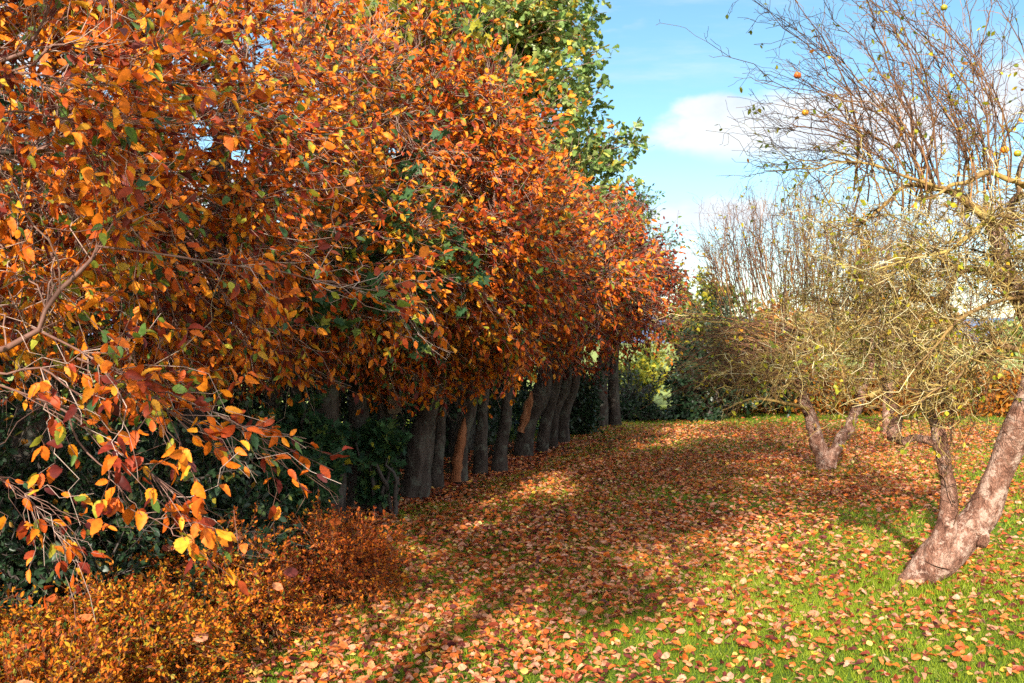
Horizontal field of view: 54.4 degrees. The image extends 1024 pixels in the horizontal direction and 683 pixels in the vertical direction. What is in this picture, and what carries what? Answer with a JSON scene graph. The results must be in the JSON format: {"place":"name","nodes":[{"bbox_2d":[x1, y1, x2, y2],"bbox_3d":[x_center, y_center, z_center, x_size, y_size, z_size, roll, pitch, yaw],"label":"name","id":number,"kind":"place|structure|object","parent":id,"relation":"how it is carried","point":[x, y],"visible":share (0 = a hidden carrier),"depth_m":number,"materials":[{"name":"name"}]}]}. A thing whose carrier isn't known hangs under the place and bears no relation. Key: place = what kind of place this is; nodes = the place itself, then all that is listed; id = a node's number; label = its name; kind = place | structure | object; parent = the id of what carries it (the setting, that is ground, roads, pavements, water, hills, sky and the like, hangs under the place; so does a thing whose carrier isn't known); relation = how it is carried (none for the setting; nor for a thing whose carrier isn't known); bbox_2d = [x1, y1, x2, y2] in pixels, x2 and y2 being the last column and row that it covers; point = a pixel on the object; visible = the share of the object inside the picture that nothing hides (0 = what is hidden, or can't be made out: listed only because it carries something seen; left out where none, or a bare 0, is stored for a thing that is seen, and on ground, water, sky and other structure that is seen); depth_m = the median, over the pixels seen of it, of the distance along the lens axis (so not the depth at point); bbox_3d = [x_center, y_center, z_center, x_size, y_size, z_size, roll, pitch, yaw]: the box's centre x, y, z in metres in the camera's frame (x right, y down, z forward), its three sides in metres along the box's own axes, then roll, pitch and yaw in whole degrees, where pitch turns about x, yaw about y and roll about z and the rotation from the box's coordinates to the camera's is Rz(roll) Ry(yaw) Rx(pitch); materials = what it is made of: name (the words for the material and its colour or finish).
{"place":"outdoors","nodes":[
{"label":"outdoors","id":0,"kind":"place"},
{"bbox_2d":[0,0,1023,318],"label":"sky","id":1,"kind":"structure","parent":0,"point":[666,76],"materials":[{"name":"blue"}]},
{"bbox_2d":[1,406,1023,682],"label":"lawn","id":2,"kind":"structure","parent":0,"point":[719,667],"depth_m":5.98,"materials":[{"name":"plant"}]},
{"bbox_2d":[0,572,117,679],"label":"spiraea bush","id":3,"kind":"object","parent":2,"relation":"on","point":[13,619],"visible":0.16,"depth_m":4.21,"materials":[{"name":"orange plant"}]},
{"bbox_2d":[3,640,24,653],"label":"fallen leaf","id":4,"kind":"object","parent":3,"relation":"on","point":[13,650],"visible":0.33,"depth_m":3.92,"materials":[{"name":"orange plant"}]},
{"bbox_2d":[43,594,55,602],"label":"fallen leaf","id":5,"kind":"object","parent":3,"relation":"on","point":[51,598],"visible":0.92,"depth_m":4.28,"materials":[{"name":"orange plant"}]},
{"bbox_2d":[0,615,161,682],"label":"spiraea bush","id":6,"kind":"object","parent":2,"relation":"on","point":[73,667],"visible":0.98,"depth_m":3.83,"materials":[{"name":"orange plant"}]},
{"bbox_2d":[17,679,32,682],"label":"fallen leaf","id":7,"kind":"object","parent":6,"relation":"on","point":[24,681],"visible":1,"depth_m":3.49,"materials":[{"name":"orange plant"}]},
{"bbox_2d":[0,360,191,624],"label":"undergrowth shrub","id":8,"kind":"object","parent":2,"relation":"on","point":[13,552],"visible":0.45,"depth_m":4.79,"materials":[{"name":"green plant"}]},
{"bbox_2d":[3,555,266,682],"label":"spiraea bush","id":9,"kind":"object","parent":2,"relation":"on","point":[171,649],"visible":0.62,"depth_m":4.41,"materials":[{"name":"orange plant"}]},
{"bbox_2d":[76,614,91,620],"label":"fallen leaf","id":10,"kind":"object","parent":9,"relation":"on","point":[87,617],"visible":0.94,"depth_m":4.24,"materials":[{"name":"orange plant"}]},
{"bbox_2d":[124,573,133,581],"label":"fallen leaf","id":11,"kind":"object","parent":9,"relation":"on","point":[129,577],"visible":0.79,"depth_m":4.88,"materials":[{"name":"orange plant"}]},
{"bbox_2d":[193,633,207,642],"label":"fallen leaf","id":12,"kind":"object","parent":9,"relation":"on","point":[204,636],"visible":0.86,"depth_m":4.35,"materials":[{"name":"plant"}]},
{"bbox_2d":[195,620,211,631],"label":"fallen leaf","id":13,"kind":"object","parent":9,"relation":"on","point":[199,629],"visible":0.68,"depth_m":4.45,"materials":[{"name":"orange plant"}]},
{"bbox_2d":[27,514,252,648],"bbox_3d":[-2.067,1.312,5.263,1.283,0.763,1.341,0,0,-39],"label":"spiraea bush","id":14,"kind":"object","parent":2,"relation":"on","point":[148,559],"visible":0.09,"depth_m":5.14,"materials":[{"name":"orange plant"}]},
{"bbox_2d":[0,390,294,620],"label":"undergrowth shrub","id":15,"kind":"object","parent":2,"relation":"on","point":[81,485],"visible":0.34,"depth_m":5.13,"materials":[{"name":"green plant"}]},
{"bbox_2d":[0,0,418,594],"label":"whitebeam tree","id":16,"kind":"object","parent":2,"relation":"on","point":[251,240],"visible":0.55,"depth_m":5.33,"materials":[{"name":"orange plant"}]},
{"bbox_2d":[88,400,340,571],"bbox_3d":[-1.830,1.045,5.978,1.574,1.390,1.024,0,0,0],"label":"undergrowth shrub","id":17,"kind":"object","parent":2,"relation":"on","point":[245,505],"visible":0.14,"depth_m":5.95,"materials":[{"name":"green plant"}]},
{"bbox_2d":[0,0,480,642],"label":"whitebeam tree","id":18,"kind":"object","parent":2,"relation":"on","point":[106,128],"visible":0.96,"depth_m":3.71,"materials":[{"name":"orange plant"}]},
{"bbox_2d":[147,503,343,665],"bbox_3d":[-1.518,1.292,5.465,1.198,0.799,1.462,0,0,0],"label":"spiraea bush","id":19,"kind":"object","parent":2,"relation":"on","point":[268,605],"visible":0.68,"depth_m":5.25,"materials":[{"name":"orange plant"}]},
{"bbox_2d":[239,544,247,553],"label":"fallen leaf","id":20,"kind":"object","parent":19,"relation":"on","point":[243,548],"visible":0.95,"depth_m":5.33,"materials":[{"name":"orange plant"}]},
{"bbox_2d":[272,582,282,590],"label":"fallen leaf","id":21,"kind":"object","parent":19,"relation":"on","point":[277,586],"visible":0.87,"depth_m":5.11,"materials":[{"name":"orange plant"}]},
{"bbox_2d":[284,567,297,576],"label":"fallen leaf","id":22,"kind":"object","parent":19,"relation":"on","point":[291,571],"visible":1,"depth_m":5.30,"materials":[{"name":"red plant"}]},
{"bbox_2d":[253,669,262,675],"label":"fallen leaf","id":23,"kind":"object","parent":2,"relation":"on","point":[256,671],"visible":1,"depth_m":4.67,"materials":[{"name":"yellow plant"}]},
{"bbox_2d":[187,406,342,558],"bbox_3d":[-1.782,1.050,6.812,1.263,1.219,0.821,0,0,20],"label":"undergrowth shrub","id":24,"kind":"object","parent":2,"relation":"on","point":[292,504],"visible":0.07,"depth_m":6.69,"materials":[{"name":"green plant"}]},
{"bbox_2d":[196,403,340,521],"bbox_3d":[-1.687,1.048,6.984,1.037,1.235,1.131,0,0,0],"label":"maple seedling","id":25,"kind":"object","parent":2,"relation":"on","point":[306,481],"visible":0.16,"depth_m":6.76,"materials":[{"name":"green plant"}]},
{"bbox_2d":[0,57,539,537],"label":"evergreen hedge","id":26,"kind":"object","parent":2,"relation":"on","point":[404,423],"visible":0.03,"depth_m":10.11,"materials":[{"name":"green plant"}]},
{"bbox_2d":[63,0,495,474],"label":"whitebeam tree","id":27,"kind":"object","parent":2,"relation":"on","point":[376,64],"visible":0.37,"depth_m":6.80,"materials":[{"name":"orange plant"}]},
{"bbox_2d":[265,384,362,521],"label":"maple seedling","id":28,"kind":"object","parent":2,"relation":"on","point":[317,429],"visible":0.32,"depth_m":7.88,"materials":[{"name":"green plant"}]},
{"bbox_2d":[277,489,417,616],"bbox_3d":[-1.140,1.310,6.348,1.076,0.739,1.597,0,0,0],"label":"spiraea bush","id":29,"kind":"object","parent":2,"relation":"on","point":[362,560],"visible":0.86,"depth_m":6.12,"materials":[{"name":"orange plant"}]},
{"bbox_2d":[329,518,340,524],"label":"fallen leaf","id":30,"kind":"object","parent":29,"relation":"on","point":[338,521],"visible":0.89,"depth_m":6.17,"materials":[{"name":"orange plant"}]},
{"bbox_2d":[346,416,414,515],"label":"evergreen shrub","id":31,"kind":"object","parent":2,"relation":"on","point":[379,444],"visible":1,"depth_m":9.14,"materials":[{"name":"green plant"}]},
{"bbox_2d":[278,0,499,434],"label":"maple tree","id":32,"kind":"object","parent":2,"relation":"on","point":[481,277],"visible":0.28,"depth_m":7.30,"materials":[{"name":"green plant"}]},
{"bbox_2d":[233,0,545,422],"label":"whitebeam tree","id":33,"kind":"object","parent":2,"relation":"on","point":[418,29],"visible":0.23,"depth_m":8.32,"materials":[{"name":"orange plant"}]},
{"bbox_2d":[229,0,561,522],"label":"whitebeam tree","id":34,"kind":"object","parent":2,"relation":"on","point":[330,406],"visible":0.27,"depth_m":8.30,"materials":[{"name":"orange plant"}]},
{"bbox_2d":[428,669,437,676],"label":"fallen leaf","id":35,"kind":"object","parent":2,"relation":"on","point":[433,673],"visible":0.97,"depth_m":4.69,"materials":[{"name":"orange plant"}]},
{"bbox_2d":[431,666,442,671],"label":"fallen leaf","id":36,"kind":"object","parent":2,"relation":"on","point":[436,669],"visible":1,"depth_m":4.69,"materials":[{"name":"orange plant"}]},
{"bbox_2d":[287,0,591,509],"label":"whitebeam tree","id":37,"kind":"object","parent":2,"relation":"on","point":[358,414],"visible":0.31,"depth_m":8.67,"materials":[{"name":"orange plant"}]},
{"bbox_2d":[346,65,592,483],"bbox_3d":[-0.765,-0.625,10.062,3.161,4.657,2.426,0,0,0],"label":"whitebeam tree","id":38,"kind":"object","parent":2,"relation":"on","point":[382,408],"visible":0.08,"depth_m":9.84,"materials":[{"name":"orange plant"}]},
{"bbox_2d":[387,382,400,418],"bbox_3d":[-1.198,0.600,10.117,0.154,0.380,0.164,0,0,0],"label":"nest box","id":39,"kind":"object","parent":38,"relation":"attached to","point":[395,411],"visible":0.35,"depth_m":10.06,"materials":[{"name":"brown wood"}]},
{"bbox_2d":[293,0,651,452],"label":"oak tree","id":40,"kind":"object","parent":2,"relation":"on","point":[538,27],"visible":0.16,"depth_m":13.70,"materials":[{"name":"green plant"}]},
{"bbox_2d":[342,74,606,499],"bbox_3d":[-0.610,-0.674,10.048,3.298,4.768,2.382,0,0,21],"label":"whitebeam tree","id":41,"kind":"object","parent":2,"relation":"on","point":[416,482],"visible":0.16,"depth_m":9.81,"materials":[{"name":"orange plant"}]},
{"bbox_2d":[493,667,500,673],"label":"fallen leaf","id":42,"kind":"object","parent":2,"relation":"on","point":[497,669],"visible":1,"depth_m":4.68,"materials":[{"name":"orange plant"}]},
{"bbox_2d":[392,71,611,488],"bbox_3d":[-0.490,-0.632,10.684,3.016,4.677,2.581,0,0,0],"label":"whitebeam tree","id":43,"kind":"object","parent":2,"relation":"on","point":[437,475],"visible":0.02,"depth_m":10.62,"materials":[{"name":"orange plant"}]},
{"bbox_2d":[390,136,627,484],"bbox_3d":[-0.319,-0.475,11.147,3.232,4.360,2.435,0,0,35],"label":"whitebeam tree","id":44,"kind":"object","parent":2,"relation":"on","point":[459,463],"visible":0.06,"depth_m":10.87,"materials":[{"name":"orange plant"}]},
{"bbox_2d":[520,667,528,673],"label":"fallen leaf","id":45,"kind":"object","parent":2,"relation":"on","point":[525,670],"visible":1,"depth_m":4.67,"materials":[{"name":"yellow plant"}]},
{"bbox_2d":[54,411,1023,682],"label":"fallen leaves","id":46,"kind":"object","parent":2,"relation":"on","point":[560,557],"depth_m":7.43,"materials":[{"name":"orange plant"}]},
{"bbox_2d":[311,671,320,677],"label":"fallen leaf","id":47,"kind":"object","parent":46,"relation":"on","point":[315,674],"visible":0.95,"depth_m":4.66,"materials":[{"name":"brown plant"}]},
{"bbox_2d":[436,170,666,472],"bbox_3d":[0.107,-0.292,11.992,3.417,4.002,2.389,0,0,33],"label":"whitebeam tree","id":48,"kind":"object","parent":2,"relation":"on","point":[499,461],"visible":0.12,"depth_m":11.99,"materials":[{"name":"orange plant"}]},
{"bbox_2d":[424,143,682,475],"bbox_3d":[0.156,-0.382,11.738,3.593,4.169,2.455,0,0,43],"label":"whitebeam tree","id":49,"kind":"object","parent":2,"relation":"on","point":[480,459],"visible":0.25,"depth_m":11.32,"materials":[{"name":"orange plant"}]},
{"bbox_2d":[555,669,561,675],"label":"fallen leaf","id":50,"kind":"object","parent":2,"relation":"on","point":[558,672],"visible":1,"depth_m":4.61,"materials":[{"name":"orange plant"}]},
{"bbox_2d":[569,361,608,435],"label":"evergreen shrub","id":51,"kind":"object","parent":2,"relation":"on","point":[584,417],"visible":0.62,"depth_m":17.11,"materials":[{"name":"green plant"}]},
{"bbox_2d":[513,180,666,457],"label":"whitebeam tree","id":52,"kind":"object","parent":2,"relation":"on","point":[534,406],"visible":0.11,"depth_m":13.70,"materials":[{"name":"orange plant"}]},
{"bbox_2d":[593,667,602,673],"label":"fallen leaf","id":53,"kind":"object","parent":2,"relation":"on","point":[599,670],"visible":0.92,"depth_m":4.70,"materials":[{"name":"orange plant"}]},
{"bbox_2d":[527,200,690,451],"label":"whitebeam tree","id":54,"kind":"object","parent":2,"relation":"on","point":[544,430],"visible":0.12,"depth_m":14.29,"materials":[{"name":"orange plant"}]},
{"bbox_2d":[523,199,698,448],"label":"whitebeam tree","id":55,"kind":"object","parent":2,"relation":"on","point":[563,393],"visible":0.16,"depth_m":14.52,"materials":[{"name":"orange plant"}]},
{"bbox_2d":[570,240,677,424],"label":"whitebeam tree","id":56,"kind":"object","parent":2,"relation":"on","point":[621,321],"visible":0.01,"depth_m":17.02,"materials":[{"name":"orange plant"}]},
{"bbox_2d":[558,221,705,442],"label":"whitebeam tree","id":57,"kind":"object","parent":2,"relation":"on","point":[563,426],"visible":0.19,"depth_m":15.27,"materials":[{"name":"orange plant"}]},
{"bbox_2d":[607,356,671,417],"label":"evergreen shrub","id":58,"kind":"object","parent":2,"relation":"on","point":[628,395],"visible":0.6,"depth_m":20.35,"materials":[{"name":"green plant"}]},
{"bbox_2d":[593,171,689,425],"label":"tree","id":59,"kind":"object","parent":2,"relation":"on","point":[614,403],"visible":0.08,"depth_m":18.50,"materials":[{"name":"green plant"}]},
{"bbox_2d":[594,233,688,426],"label":"whitebeam tree","id":60,"kind":"object","parent":2,"relation":"on","point":[604,410],"visible":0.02,"depth_m":18.36,"materials":[{"name":"orange plant"}]},
{"bbox_2d":[619,392,676,421],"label":"evergreen shrub","id":61,"kind":"object","parent":2,"relation":"on","point":[631,412],"visible":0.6,"depth_m":19.82,"materials":[{"name":"green plant"}]},
{"bbox_2d":[661,265,778,410],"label":"yellowing shrub","id":62,"kind":"object","parent":2,"relation":"on","point":[703,294],"visible":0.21,"depth_m":22.35,"materials":[{"name":"green plant"}]},
{"bbox_2d":[656,292,814,421],"bbox_3d":[4.577,0.350,20.666,3.458,2.780,2.086,0,0,-23],"label":"evergreen shrub","id":63,"kind":"object","parent":2,"relation":"on","point":[683,411],"visible":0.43,"depth_m":20.20,"materials":[{"name":"green plant"}]},
{"bbox_2d":[740,665,745,672],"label":"fallen leaf","id":64,"kind":"object","parent":2,"relation":"on","point":[742,668],"visible":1,"depth_m":4.66,"materials":[{"name":"brown plant"}]},
{"bbox_2d":[626,139,998,469],"bbox_3d":[3.491,-0.460,12.207,4.671,4.113,2.858,0,0,0],"label":"apple tree","id":65,"kind":"object","parent":2,"relation":"on","point":[826,457],"visible":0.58,"depth_m":12.10,"materials":[{"name":"brown plant"}]},
{"bbox_2d":[826,668,833,674],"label":"fallen leaf","id":66,"kind":"object","parent":2,"relation":"on","point":[829,671],"visible":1,"depth_m":4.62,"materials":[{"name":"beige plant"}]},
{"bbox_2d":[657,0,1023,585],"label":"apple tree","id":67,"kind":"object","parent":2,"relation":"on","point":[952,543],"visible":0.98,"depth_m":6.24,"materials":[{"name":"brown plant"}]},
{"bbox_2d":[715,356,1021,417],"bbox_3d":[9.442,0.992,21.416,10.655,1.397,1.458,0,0,14],"label":"beech hedge","id":68,"kind":"object","parent":2,"relation":"on","point":[999,410],"visible":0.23,"depth_m":21.39,"materials":[{"name":"orange plant"}]},
{"bbox_2d":[785,149,1014,432],"bbox_3d":[6.555,-0.890,17.104,4.026,5.063,2.879,0,0,0],"label":"apple tree","id":69,"kind":"object","parent":2,"relation":"on","point":[885,411],"visible":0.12,"depth_m":17.05,"materials":[{"name":"brown plant"}]},
{"bbox_2d":[900,665,909,669],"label":"fallen leaf","id":70,"kind":"object","parent":2,"relation":"on","point":[906,667],"visible":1,"depth_m":4.69,"materials":[{"name":"plant"}]},
{"bbox_2d":[2,343,1022,409],"bbox_3d":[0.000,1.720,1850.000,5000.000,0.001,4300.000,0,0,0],"label":"meadow","id":71,"kind":"structure","parent":0,"point":[595,356],"depth_m":77.84,"materials":[{"name":"green plant"}]},
{"bbox_2d":[618,341,672,402],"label":"field shrub","id":72,"kind":"object","parent":71,"relation":"on","point":[644,361],"visible":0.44,"depth_m":27.32,"materials":[{"name":"green plant"}]},
{"bbox_2d":[649,320,702,354],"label":"tree","id":73,"kind":"object","parent":71,"relation":"on","point":[671,346],"visible":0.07,"depth_m":119.93,"materials":[{"name":"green plant"}]},
{"bbox_2d":[751,301,844,358],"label":"tree","id":74,"kind":"object","parent":71,"relation":"on","point":[789,321],"visible":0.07,"depth_m":88.15,"materials":[{"name":"green plant"}]},
{"bbox_2d":[824,320,869,354],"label":"tree","id":75,"kind":"object","parent":71,"relation":"on","point":[843,341],"visible":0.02,"depth_m":108.34,"materials":[{"name":"green plant"}]},
{"bbox_2d":[882,306,974,357],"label":"tree","id":76,"kind":"object","parent":71,"relation":"on","point":[938,326],"visible":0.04,"depth_m":100.33,"materials":[{"name":"green plant"}]},
{"bbox_2d":[974,316,1023,359],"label":"tree","id":77,"kind":"object","parent":71,"relation":"on","point":[1015,354],"visible":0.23,"depth_m":93.75,"materials":[{"name":"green plant"}]},
{"bbox_2d":[16,310,1013,342],"bbox_3d":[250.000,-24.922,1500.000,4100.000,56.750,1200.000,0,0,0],"label":"hills","id":78,"kind":"structure","parent":0,"point":[993,319],"depth_m":1307.54,"materials":[{"name":"green plant"}]},
{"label":"fallen leaf","id":79,"kind":"object","parent":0,"visible":0},
{"bbox_2d":[245,667,252,672],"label":"fallen leaf","id":80,"kind":"object","parent":79,"relation":"on","point":[247,669],"visible":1,"depth_m":4.70,"materials":[{"name":"yellow plant"}]}
]}

